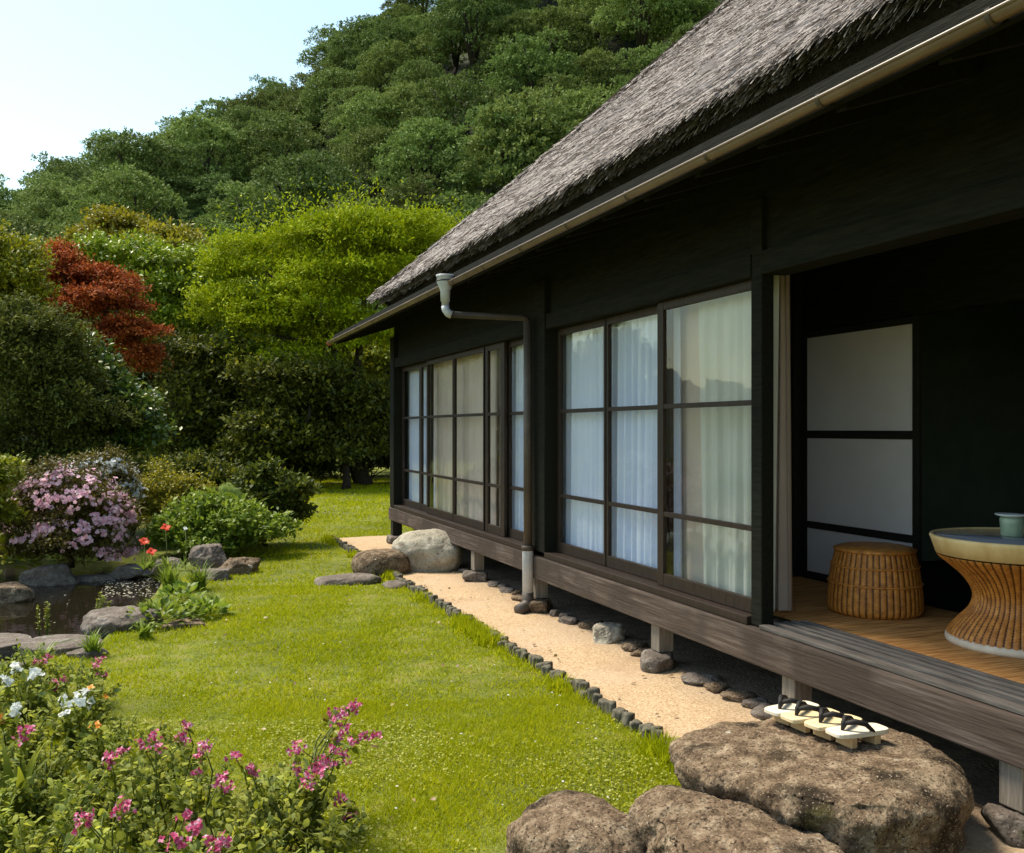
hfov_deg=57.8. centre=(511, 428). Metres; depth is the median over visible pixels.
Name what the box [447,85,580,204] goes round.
hill tree
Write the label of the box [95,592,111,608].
water plant
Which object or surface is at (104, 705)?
flowering plant
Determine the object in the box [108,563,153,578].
pond rock
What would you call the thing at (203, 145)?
hill tree
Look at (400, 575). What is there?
log stake
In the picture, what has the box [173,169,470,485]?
maple tree
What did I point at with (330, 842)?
leafy plant
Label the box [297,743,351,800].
flowering plant
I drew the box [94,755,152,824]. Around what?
leafy plant
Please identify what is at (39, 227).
hill tree
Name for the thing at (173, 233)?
olive tree
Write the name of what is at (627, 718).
log stake
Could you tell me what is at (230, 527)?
leafy bush
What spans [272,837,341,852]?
leafy plant
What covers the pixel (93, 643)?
grass tuft
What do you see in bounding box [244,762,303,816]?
leafy plant
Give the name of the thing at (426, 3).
hill tree
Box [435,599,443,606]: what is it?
log stake
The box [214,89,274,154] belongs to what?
hill tree
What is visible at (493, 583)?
edge stone
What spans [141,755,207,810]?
leafy plant
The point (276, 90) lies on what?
hill tree
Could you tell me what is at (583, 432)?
curtain
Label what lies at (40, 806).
leafy plant
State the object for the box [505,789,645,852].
garden stone
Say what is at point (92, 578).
pond rock
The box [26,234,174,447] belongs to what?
red maple
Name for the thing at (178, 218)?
hill tree
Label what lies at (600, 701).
log stake
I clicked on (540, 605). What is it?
footing stone
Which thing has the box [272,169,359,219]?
hill tree
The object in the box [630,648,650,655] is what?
edge stone
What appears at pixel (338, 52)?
hill tree
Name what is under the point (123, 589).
fallen petals
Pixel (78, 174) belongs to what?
hill tree
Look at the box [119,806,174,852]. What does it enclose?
leafy plant
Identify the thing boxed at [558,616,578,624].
edge stone
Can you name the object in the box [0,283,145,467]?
rounded shrub
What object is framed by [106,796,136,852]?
flowering plant
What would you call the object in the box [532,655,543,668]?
log stake
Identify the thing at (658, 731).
log stake
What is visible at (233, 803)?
leafy plant
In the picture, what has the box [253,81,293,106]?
hill tree
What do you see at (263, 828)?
leafy plant
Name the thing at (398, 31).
hill tree
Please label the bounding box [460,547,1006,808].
underfloor earth
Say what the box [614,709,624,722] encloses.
log stake
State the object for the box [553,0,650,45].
hill tree
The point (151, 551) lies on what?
poppy
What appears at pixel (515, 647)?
log stake
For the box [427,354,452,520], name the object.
sliding door
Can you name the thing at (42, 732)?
leafy plant
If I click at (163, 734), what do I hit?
leafy plant
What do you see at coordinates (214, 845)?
flowering plant
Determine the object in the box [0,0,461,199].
sky
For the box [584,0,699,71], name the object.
hill tree
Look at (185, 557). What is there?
poppy
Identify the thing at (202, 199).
hill tree
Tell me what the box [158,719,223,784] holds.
leafy plant
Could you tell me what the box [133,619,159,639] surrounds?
grass tuft
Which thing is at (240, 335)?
hill tree
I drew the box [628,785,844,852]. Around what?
garden stone
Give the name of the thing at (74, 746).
leafy plant
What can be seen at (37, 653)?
leafy plant
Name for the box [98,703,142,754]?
leafy plant
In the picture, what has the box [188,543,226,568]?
pond rock
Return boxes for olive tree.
[41,199,167,362]
[119,215,212,363]
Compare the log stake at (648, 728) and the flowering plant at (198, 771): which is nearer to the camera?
the flowering plant at (198, 771)
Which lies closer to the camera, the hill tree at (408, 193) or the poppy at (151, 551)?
the poppy at (151, 551)
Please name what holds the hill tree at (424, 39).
on the hillside
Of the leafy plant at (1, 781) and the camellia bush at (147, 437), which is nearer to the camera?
the leafy plant at (1, 781)
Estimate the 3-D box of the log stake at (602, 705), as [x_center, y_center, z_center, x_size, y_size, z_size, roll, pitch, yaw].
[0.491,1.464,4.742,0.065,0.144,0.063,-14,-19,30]
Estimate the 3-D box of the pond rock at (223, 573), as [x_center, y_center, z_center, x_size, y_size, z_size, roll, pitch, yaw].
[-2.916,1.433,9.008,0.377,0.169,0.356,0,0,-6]
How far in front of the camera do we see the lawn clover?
4.01 m
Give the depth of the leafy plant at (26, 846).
2.97 m
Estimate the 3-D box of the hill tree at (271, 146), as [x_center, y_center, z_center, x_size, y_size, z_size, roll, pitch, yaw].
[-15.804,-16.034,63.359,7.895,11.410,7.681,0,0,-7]
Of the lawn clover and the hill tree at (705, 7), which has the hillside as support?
the hill tree at (705, 7)
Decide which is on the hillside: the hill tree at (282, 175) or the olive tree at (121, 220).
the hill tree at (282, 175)
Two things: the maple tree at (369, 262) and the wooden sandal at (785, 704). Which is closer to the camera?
the wooden sandal at (785, 704)
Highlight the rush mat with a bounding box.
[774,576,1023,683]
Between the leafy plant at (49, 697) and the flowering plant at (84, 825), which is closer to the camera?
the flowering plant at (84, 825)
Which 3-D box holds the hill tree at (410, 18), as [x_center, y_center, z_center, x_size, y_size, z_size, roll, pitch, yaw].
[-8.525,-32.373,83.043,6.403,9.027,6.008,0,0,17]
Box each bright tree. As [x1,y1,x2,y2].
[44,218,252,385]
[300,308,392,384]
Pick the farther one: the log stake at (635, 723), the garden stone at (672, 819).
the log stake at (635, 723)
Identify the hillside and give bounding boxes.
[0,0,723,465]
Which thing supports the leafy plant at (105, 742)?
on the ground at (200, 643)
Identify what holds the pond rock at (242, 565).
on the ground at (200, 643)
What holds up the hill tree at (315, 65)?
on the hillside
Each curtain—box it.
[408,367,436,507]
[434,357,462,515]
[463,350,496,524]
[496,349,499,525]
[512,345,522,530]
[563,326,603,553]
[612,307,682,577]
[681,303,703,583]
[698,275,778,610]
[775,275,791,610]
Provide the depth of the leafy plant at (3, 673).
4.91 m
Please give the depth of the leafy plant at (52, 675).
4.85 m
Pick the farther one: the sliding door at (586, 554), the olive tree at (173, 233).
the olive tree at (173, 233)
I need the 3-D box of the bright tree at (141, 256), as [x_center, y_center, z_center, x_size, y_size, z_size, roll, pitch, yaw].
[-10.554,-2.292,27.644,5.525,7.694,4.138,0,0,26]
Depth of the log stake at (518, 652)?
5.84 m
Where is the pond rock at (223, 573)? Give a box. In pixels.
[193,568,229,580]
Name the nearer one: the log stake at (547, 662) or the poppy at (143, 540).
the log stake at (547, 662)
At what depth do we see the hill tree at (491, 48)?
68.44 m
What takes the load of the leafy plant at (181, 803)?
on the ground at (200, 643)
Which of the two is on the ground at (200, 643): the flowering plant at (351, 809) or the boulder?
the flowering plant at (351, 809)
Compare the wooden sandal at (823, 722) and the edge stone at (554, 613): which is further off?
the edge stone at (554, 613)
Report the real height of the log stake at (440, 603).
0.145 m
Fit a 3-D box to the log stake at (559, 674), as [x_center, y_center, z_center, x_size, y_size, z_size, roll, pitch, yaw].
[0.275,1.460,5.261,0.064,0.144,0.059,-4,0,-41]
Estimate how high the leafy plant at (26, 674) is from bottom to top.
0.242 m
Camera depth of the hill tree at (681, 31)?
58.78 m
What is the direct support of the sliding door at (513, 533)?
in the thatched house
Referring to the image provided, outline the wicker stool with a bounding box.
[827,541,923,619]
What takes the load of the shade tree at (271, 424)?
on the ground at (200, 643)
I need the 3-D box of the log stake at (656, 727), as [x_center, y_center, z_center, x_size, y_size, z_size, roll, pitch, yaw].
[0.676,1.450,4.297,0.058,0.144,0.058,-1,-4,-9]
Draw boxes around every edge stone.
[458,568,468,572]
[487,581,500,586]
[499,583,510,588]
[499,587,515,592]
[511,589,521,594]
[511,595,521,600]
[549,609,559,616]
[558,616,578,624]
[559,612,573,617]
[578,619,602,629]
[592,622,625,643]
[621,641,648,651]
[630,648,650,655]
[681,672,723,685]
[703,682,728,693]
[720,691,756,702]
[741,697,767,708]
[750,703,772,719]
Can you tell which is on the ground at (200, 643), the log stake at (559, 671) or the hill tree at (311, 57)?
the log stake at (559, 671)
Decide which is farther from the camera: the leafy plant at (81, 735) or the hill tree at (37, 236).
the hill tree at (37, 236)
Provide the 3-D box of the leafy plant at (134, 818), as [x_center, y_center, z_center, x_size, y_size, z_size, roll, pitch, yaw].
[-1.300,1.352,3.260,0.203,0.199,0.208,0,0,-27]
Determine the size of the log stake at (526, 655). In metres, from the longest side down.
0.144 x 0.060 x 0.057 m
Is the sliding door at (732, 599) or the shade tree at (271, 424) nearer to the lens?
the sliding door at (732, 599)
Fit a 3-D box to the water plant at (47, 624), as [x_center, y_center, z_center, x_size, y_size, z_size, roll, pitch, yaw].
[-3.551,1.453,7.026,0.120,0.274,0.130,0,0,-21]
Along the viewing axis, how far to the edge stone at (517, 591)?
7.96 m
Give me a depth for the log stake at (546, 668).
5.43 m
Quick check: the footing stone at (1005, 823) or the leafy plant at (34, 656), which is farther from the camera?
the leafy plant at (34, 656)
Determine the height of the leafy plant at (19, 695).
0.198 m
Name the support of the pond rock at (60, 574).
in the pond water
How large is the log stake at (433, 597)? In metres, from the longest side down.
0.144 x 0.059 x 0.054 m
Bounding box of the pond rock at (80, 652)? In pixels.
[66,647,107,658]
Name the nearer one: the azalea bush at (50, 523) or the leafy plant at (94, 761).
the leafy plant at (94, 761)
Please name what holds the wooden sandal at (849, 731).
on the step stone
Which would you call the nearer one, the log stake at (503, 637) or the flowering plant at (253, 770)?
the flowering plant at (253, 770)
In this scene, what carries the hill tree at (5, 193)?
on the hillside
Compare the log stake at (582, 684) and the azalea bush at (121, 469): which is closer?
the log stake at (582, 684)
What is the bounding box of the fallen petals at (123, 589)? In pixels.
[0,578,156,659]
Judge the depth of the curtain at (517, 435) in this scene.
8.12 m
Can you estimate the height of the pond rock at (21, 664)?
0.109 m
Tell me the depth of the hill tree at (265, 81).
90.44 m
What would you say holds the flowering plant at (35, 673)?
on the ground at (200, 643)
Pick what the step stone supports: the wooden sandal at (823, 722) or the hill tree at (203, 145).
the wooden sandal at (823, 722)
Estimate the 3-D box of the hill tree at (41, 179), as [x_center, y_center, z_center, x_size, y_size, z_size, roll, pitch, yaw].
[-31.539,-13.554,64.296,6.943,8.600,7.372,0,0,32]
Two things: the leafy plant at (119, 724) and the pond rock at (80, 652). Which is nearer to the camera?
the leafy plant at (119, 724)
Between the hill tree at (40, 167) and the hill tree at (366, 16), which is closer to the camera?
the hill tree at (40, 167)
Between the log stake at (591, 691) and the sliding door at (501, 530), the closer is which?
the log stake at (591, 691)
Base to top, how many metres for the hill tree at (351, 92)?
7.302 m
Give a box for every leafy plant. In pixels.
[0,650,21,685]
[0,670,54,727]
[0,671,26,702]
[0,699,9,717]
[0,740,28,783]
[0,764,35,807]
[0,772,32,825]
[0,795,24,852]
[2,722,88,795]
[4,804,72,852]
[5,639,56,671]
[5,702,63,764]
[5,758,83,820]
[6,682,32,713]
[11,661,51,697]
[17,655,72,682]
[21,671,74,719]
[27,663,76,691]
[33,741,75,780]
[33,790,112,852]
[35,658,80,696]
[39,693,78,740]
[47,764,114,852]
[48,763,135,819]
[51,804,115,852]
[53,717,95,750]
[66,652,105,692]
[66,728,112,762]
[73,666,109,698]
[76,730,130,769]
[78,742,133,787]
[86,677,122,717]
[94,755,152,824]
[97,740,169,793]
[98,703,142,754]
[110,778,174,846]
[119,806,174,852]
[121,710,173,763]
[126,725,192,786]
[137,839,204,852]
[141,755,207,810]
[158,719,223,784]
[162,755,215,830]
[165,776,235,851]
[194,771,229,815]
[200,791,293,852]
[200,821,264,852]
[206,752,237,787]
[221,798,266,851]
[229,792,277,836]
[240,774,330,852]
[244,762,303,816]
[268,763,335,838]
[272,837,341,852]
[291,803,369,852]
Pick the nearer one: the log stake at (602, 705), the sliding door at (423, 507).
the log stake at (602, 705)
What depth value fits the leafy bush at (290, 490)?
11.43 m
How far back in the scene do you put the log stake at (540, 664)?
5.54 m
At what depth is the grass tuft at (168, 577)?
8.20 m
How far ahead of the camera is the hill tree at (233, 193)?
53.87 m
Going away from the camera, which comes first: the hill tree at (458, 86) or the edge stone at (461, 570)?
the edge stone at (461, 570)
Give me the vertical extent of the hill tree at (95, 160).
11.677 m
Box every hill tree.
[0,174,18,210]
[0,207,36,232]
[0,215,55,239]
[0,275,151,396]
[2,170,83,220]
[6,180,83,235]
[7,159,71,202]
[8,233,111,323]
[10,192,61,227]
[18,151,86,202]
[22,161,90,191]
[33,204,93,233]
[36,160,201,240]
[59,126,205,218]
[71,127,146,181]
[79,208,164,219]
[83,248,254,400]
[112,162,176,219]
[134,131,190,189]
[144,121,225,219]
[146,112,256,232]
[150,107,220,158]
[156,125,231,203]
[157,322,277,390]
[176,172,242,234]
[192,179,294,251]
[193,96,240,164]
[202,218,284,294]
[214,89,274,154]
[218,103,272,161]
[222,107,337,196]
[228,277,286,348]
[232,116,306,161]
[232,148,368,311]
[234,74,284,125]
[250,82,316,137]
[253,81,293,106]
[257,131,313,174]
[257,161,321,206]
[270,61,347,147]
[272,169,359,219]
[278,192,406,306]
[287,23,346,82]
[292,66,376,138]
[312,28,382,82]
[317,85,393,161]
[319,15,394,86]
[325,89,411,173]
[326,293,389,374]
[330,123,420,206]
[339,17,430,93]
[347,13,378,45]
[355,39,429,96]
[365,115,487,224]
[369,80,451,133]
[374,0,428,29]
[376,3,422,38]
[377,171,452,248]
[382,58,454,117]
[393,14,450,62]
[394,0,441,17]
[395,69,514,184]
[409,0,496,75]
[418,0,526,89]
[430,188,493,236]
[435,96,576,203]
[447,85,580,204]
[464,10,553,94]
[466,26,598,110]
[474,0,541,24]
[487,6,565,56]
[507,4,612,78]
[512,83,616,164]
[530,71,602,126]
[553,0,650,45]
[562,47,629,98]
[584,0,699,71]
[609,39,668,93]
[630,0,721,65]
[634,0,719,15]
[662,21,697,51]
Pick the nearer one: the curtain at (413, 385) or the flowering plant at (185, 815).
the flowering plant at (185, 815)
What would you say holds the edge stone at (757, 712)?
on the gravel path
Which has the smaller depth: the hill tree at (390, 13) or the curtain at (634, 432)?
the curtain at (634, 432)
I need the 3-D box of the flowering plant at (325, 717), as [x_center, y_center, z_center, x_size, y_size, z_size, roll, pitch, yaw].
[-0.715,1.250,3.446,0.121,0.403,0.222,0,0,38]
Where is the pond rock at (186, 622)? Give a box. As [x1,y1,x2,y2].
[161,617,207,628]
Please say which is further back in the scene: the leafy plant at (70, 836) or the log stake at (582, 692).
the log stake at (582, 692)
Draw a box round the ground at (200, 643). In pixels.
[0,467,678,852]
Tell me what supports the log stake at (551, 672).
on the ground at (200, 643)
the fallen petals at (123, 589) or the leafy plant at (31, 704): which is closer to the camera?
the leafy plant at (31, 704)
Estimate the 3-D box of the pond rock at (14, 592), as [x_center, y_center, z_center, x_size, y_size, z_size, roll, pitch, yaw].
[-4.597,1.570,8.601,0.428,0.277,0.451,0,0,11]
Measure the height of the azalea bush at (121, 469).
1.376 m
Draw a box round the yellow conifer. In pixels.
[0,219,63,448]
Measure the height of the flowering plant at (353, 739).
0.385 m
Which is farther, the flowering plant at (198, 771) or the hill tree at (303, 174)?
the hill tree at (303, 174)
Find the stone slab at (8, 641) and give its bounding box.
[0,633,102,658]
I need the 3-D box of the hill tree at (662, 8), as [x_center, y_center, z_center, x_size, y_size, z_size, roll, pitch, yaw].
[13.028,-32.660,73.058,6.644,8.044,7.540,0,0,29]
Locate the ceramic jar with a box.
[994,512,1023,536]
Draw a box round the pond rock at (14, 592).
[0,581,34,602]
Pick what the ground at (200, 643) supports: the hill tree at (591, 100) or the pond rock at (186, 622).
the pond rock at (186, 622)
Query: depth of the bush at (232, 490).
11.13 m
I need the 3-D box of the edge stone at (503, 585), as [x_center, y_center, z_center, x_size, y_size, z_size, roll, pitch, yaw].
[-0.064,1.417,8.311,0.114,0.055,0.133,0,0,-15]
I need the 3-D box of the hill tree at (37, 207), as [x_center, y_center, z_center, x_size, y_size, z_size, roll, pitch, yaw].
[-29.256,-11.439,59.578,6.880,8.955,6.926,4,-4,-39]
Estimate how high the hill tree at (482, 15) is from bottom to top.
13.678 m
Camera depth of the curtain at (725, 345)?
5.11 m
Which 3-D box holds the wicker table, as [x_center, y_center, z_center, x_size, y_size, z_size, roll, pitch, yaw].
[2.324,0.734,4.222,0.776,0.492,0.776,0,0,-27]
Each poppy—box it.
[135,537,153,571]
[145,547,159,569]
[157,524,172,567]
[174,527,191,568]
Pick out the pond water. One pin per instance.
(71, 606)
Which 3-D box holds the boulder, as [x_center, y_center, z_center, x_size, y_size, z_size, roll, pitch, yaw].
[-0.870,1.282,9.492,0.747,0.527,0.575,0,0,8]
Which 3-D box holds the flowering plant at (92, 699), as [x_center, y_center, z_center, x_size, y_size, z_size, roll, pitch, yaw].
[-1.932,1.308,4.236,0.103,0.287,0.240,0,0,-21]
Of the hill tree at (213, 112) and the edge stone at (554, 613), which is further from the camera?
the hill tree at (213, 112)
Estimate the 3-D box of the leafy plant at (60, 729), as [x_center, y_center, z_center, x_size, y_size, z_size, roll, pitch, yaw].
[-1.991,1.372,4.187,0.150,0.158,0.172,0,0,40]
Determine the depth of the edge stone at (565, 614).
6.96 m
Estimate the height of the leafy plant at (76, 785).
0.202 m
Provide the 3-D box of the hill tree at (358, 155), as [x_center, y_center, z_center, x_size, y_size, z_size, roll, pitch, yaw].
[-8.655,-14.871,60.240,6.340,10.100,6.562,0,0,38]
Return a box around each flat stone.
[314,573,381,585]
[382,580,415,588]
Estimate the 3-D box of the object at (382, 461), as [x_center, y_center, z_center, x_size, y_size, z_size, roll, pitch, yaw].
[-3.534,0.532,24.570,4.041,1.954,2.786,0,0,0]
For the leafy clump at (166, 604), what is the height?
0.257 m
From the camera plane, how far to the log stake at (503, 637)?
6.19 m
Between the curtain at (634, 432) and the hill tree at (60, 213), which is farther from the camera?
the hill tree at (60, 213)
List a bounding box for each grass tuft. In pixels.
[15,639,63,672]
[62,625,116,653]
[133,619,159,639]
[147,557,199,591]
[182,558,218,589]
[201,590,223,603]
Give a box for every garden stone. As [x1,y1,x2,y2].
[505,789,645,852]
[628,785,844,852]
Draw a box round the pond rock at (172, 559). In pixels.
[151,557,181,574]
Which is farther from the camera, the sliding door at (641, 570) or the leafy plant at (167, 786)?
the sliding door at (641, 570)
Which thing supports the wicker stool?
on the rush mat
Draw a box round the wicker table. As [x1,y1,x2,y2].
[929,527,1023,658]
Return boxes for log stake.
[395,573,402,579]
[430,595,436,603]
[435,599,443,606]
[438,601,444,609]
[444,602,451,611]
[448,607,456,616]
[498,640,508,646]
[500,636,508,641]
[507,643,516,654]
[511,646,520,656]
[515,648,527,657]
[520,651,529,661]
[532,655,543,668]
[535,662,542,671]
[541,664,551,676]
[543,661,552,668]
[549,670,554,677]
[553,673,563,681]
[554,669,566,674]
[572,679,585,692]
[578,690,586,700]
[579,681,589,689]
[587,686,599,702]
[592,693,602,705]
[597,698,607,710]
[601,700,609,713]
[605,700,616,716]
[611,707,627,719]
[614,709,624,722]
[621,711,634,728]
[629,719,642,731]
[639,723,653,732]
[642,725,650,737]
[651,725,662,732]
[651,729,663,739]
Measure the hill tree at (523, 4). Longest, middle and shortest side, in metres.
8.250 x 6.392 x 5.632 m
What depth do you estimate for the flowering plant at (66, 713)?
4.07 m
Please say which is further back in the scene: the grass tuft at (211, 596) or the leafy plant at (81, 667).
the grass tuft at (211, 596)
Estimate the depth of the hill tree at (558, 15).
68.25 m
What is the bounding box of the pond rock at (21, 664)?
[0,660,27,674]
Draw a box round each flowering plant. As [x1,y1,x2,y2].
[0,674,15,718]
[0,701,23,757]
[0,713,15,755]
[7,662,28,698]
[11,724,38,770]
[27,667,44,713]
[28,652,53,673]
[49,675,69,697]
[58,693,80,738]
[62,807,106,852]
[66,691,93,750]
[80,688,98,725]
[81,684,110,732]
[87,720,106,757]
[90,655,107,696]
[102,746,130,832]
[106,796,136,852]
[134,729,168,832]
[158,818,201,852]
[159,719,193,811]
[174,808,202,852]
[186,738,212,819]
[200,770,235,837]
[202,831,235,852]
[223,751,267,841]
[286,740,316,838]
[289,758,329,817]
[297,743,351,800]
[300,711,350,830]
[301,698,362,839]
[303,729,382,840]
[309,706,349,779]
[333,790,362,828]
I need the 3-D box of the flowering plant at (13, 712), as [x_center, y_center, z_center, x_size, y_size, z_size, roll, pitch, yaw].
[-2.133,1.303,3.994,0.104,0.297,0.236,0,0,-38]
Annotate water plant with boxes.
[35,601,50,635]
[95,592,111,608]
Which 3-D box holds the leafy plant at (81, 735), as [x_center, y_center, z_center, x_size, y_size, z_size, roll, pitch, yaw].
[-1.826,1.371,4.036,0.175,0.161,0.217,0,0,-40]
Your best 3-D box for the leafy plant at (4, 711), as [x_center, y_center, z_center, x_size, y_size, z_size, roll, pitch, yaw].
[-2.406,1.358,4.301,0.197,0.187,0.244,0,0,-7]
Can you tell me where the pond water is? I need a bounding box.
[0,559,162,661]
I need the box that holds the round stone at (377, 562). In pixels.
[351,548,409,575]
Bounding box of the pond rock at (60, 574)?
[18,563,78,585]
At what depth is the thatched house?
5.40 m
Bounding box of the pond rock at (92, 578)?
[76,574,113,581]
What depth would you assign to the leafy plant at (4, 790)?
3.30 m
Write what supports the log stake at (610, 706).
on the ground at (200, 643)
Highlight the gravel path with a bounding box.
[340,536,1023,852]
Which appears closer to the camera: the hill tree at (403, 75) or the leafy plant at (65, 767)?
the leafy plant at (65, 767)
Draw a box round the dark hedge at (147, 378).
[108,350,211,458]
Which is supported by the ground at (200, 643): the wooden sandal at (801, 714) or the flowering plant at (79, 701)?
the flowering plant at (79, 701)
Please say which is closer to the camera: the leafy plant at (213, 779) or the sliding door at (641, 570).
the leafy plant at (213, 779)
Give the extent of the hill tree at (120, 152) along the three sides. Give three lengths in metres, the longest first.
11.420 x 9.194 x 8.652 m
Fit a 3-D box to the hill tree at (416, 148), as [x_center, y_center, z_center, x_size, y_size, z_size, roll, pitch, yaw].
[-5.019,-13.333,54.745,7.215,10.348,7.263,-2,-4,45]
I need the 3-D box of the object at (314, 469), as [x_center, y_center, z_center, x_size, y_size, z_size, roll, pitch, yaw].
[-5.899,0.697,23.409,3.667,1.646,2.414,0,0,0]
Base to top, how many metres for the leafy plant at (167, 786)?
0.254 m
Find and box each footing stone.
[386,535,399,543]
[462,570,487,581]
[520,598,552,612]
[640,649,674,673]
[981,803,1023,846]
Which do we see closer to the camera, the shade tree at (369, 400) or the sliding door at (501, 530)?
the sliding door at (501, 530)
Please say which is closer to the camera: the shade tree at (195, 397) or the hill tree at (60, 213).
the shade tree at (195, 397)
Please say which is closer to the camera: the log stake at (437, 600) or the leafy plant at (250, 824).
the leafy plant at (250, 824)
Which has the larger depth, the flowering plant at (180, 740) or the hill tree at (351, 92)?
the hill tree at (351, 92)
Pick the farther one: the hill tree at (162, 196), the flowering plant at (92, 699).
the hill tree at (162, 196)
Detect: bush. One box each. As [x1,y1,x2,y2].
[0,448,103,533]
[0,451,31,578]
[0,453,151,567]
[58,441,149,560]
[63,323,181,461]
[107,454,219,544]
[113,447,246,535]
[139,486,303,555]
[197,482,268,509]
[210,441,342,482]
[215,452,323,545]
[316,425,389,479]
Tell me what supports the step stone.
on the ground at (200, 643)
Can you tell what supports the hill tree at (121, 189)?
on the hillside
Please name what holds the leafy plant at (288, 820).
on the ground at (200, 643)
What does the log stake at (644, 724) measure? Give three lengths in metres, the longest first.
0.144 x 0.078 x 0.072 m
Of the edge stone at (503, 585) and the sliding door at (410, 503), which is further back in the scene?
the sliding door at (410, 503)
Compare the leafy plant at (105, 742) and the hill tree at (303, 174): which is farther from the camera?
the hill tree at (303, 174)
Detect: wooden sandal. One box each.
[764,694,819,725]
[781,701,839,732]
[804,707,862,740]
[825,715,888,748]
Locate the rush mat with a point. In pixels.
(923, 633)
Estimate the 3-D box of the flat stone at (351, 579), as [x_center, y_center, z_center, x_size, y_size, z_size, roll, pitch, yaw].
[-1.540,1.449,8.723,0.638,0.164,0.358,0,0,-21]
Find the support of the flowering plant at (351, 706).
on the ground at (200, 643)
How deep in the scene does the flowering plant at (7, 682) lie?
4.36 m
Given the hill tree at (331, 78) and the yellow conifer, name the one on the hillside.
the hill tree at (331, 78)
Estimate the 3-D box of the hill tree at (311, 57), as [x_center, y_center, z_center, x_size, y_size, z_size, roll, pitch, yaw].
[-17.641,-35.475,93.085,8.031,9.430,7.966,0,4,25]
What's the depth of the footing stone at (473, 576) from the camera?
8.65 m
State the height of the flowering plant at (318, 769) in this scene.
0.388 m
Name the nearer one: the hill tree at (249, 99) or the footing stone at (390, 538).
the footing stone at (390, 538)
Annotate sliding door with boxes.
[402,364,419,509]
[420,362,433,511]
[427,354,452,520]
[453,347,484,529]
[483,341,506,536]
[507,338,522,540]
[557,317,611,566]
[604,305,673,580]
[657,280,750,612]
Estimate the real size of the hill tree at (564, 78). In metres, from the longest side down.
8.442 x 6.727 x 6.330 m
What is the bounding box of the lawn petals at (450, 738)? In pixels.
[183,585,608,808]
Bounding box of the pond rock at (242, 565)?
[219,557,260,574]
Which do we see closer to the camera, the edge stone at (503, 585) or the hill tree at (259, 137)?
the edge stone at (503, 585)
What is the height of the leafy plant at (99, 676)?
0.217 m
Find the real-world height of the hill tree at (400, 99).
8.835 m
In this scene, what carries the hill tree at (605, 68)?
on the hillside
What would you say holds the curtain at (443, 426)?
hanging from the thatched house
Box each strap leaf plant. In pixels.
[0,737,47,824]
[31,685,102,753]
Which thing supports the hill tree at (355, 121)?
on the hillside
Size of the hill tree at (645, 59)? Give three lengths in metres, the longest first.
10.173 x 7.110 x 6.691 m
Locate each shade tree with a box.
[134,325,290,464]
[204,342,358,472]
[276,350,389,488]
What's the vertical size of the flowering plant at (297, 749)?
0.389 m
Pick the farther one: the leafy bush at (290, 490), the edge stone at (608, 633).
the leafy bush at (290, 490)
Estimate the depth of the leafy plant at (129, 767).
3.57 m
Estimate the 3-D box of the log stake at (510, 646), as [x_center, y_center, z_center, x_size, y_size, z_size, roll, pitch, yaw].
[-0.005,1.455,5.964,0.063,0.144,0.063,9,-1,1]
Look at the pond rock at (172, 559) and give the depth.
9.78 m
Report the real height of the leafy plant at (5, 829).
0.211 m
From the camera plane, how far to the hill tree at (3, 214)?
53.71 m
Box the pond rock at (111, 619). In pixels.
[80,605,163,639]
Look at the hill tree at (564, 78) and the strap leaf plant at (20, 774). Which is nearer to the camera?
the strap leaf plant at (20, 774)
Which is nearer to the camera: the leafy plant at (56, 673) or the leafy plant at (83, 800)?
the leafy plant at (83, 800)
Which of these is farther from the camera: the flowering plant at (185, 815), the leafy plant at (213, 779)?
the leafy plant at (213, 779)
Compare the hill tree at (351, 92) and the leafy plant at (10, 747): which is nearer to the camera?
the leafy plant at (10, 747)
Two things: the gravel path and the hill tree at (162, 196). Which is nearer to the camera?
the gravel path
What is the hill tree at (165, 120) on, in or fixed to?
on the hillside
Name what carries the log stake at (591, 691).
on the ground at (200, 643)
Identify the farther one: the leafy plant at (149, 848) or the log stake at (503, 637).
the log stake at (503, 637)
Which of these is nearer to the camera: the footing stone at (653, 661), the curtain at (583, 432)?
the footing stone at (653, 661)
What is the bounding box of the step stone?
[669,717,975,852]
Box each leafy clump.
[0,531,48,573]
[125,596,206,631]
[146,579,208,604]
[177,595,234,621]
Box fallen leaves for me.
[204,570,747,817]
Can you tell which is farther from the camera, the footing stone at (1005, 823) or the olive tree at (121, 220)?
the olive tree at (121, 220)
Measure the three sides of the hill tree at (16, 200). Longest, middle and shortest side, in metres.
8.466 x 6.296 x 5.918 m
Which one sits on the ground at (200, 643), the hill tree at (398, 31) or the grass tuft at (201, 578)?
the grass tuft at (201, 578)
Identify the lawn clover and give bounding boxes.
[94,715,679,852]
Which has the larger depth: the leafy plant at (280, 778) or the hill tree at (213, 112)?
the hill tree at (213, 112)
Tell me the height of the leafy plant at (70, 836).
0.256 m
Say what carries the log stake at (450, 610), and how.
on the ground at (200, 643)
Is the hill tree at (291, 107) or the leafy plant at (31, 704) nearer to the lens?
the leafy plant at (31, 704)
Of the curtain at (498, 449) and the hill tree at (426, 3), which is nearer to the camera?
the curtain at (498, 449)
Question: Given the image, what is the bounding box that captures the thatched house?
[326,0,1023,812]
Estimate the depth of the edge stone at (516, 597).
7.71 m
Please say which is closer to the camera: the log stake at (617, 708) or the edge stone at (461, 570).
the log stake at (617, 708)
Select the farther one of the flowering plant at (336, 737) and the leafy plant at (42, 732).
the leafy plant at (42, 732)
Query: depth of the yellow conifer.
19.68 m
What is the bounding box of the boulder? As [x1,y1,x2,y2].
[391,529,462,571]

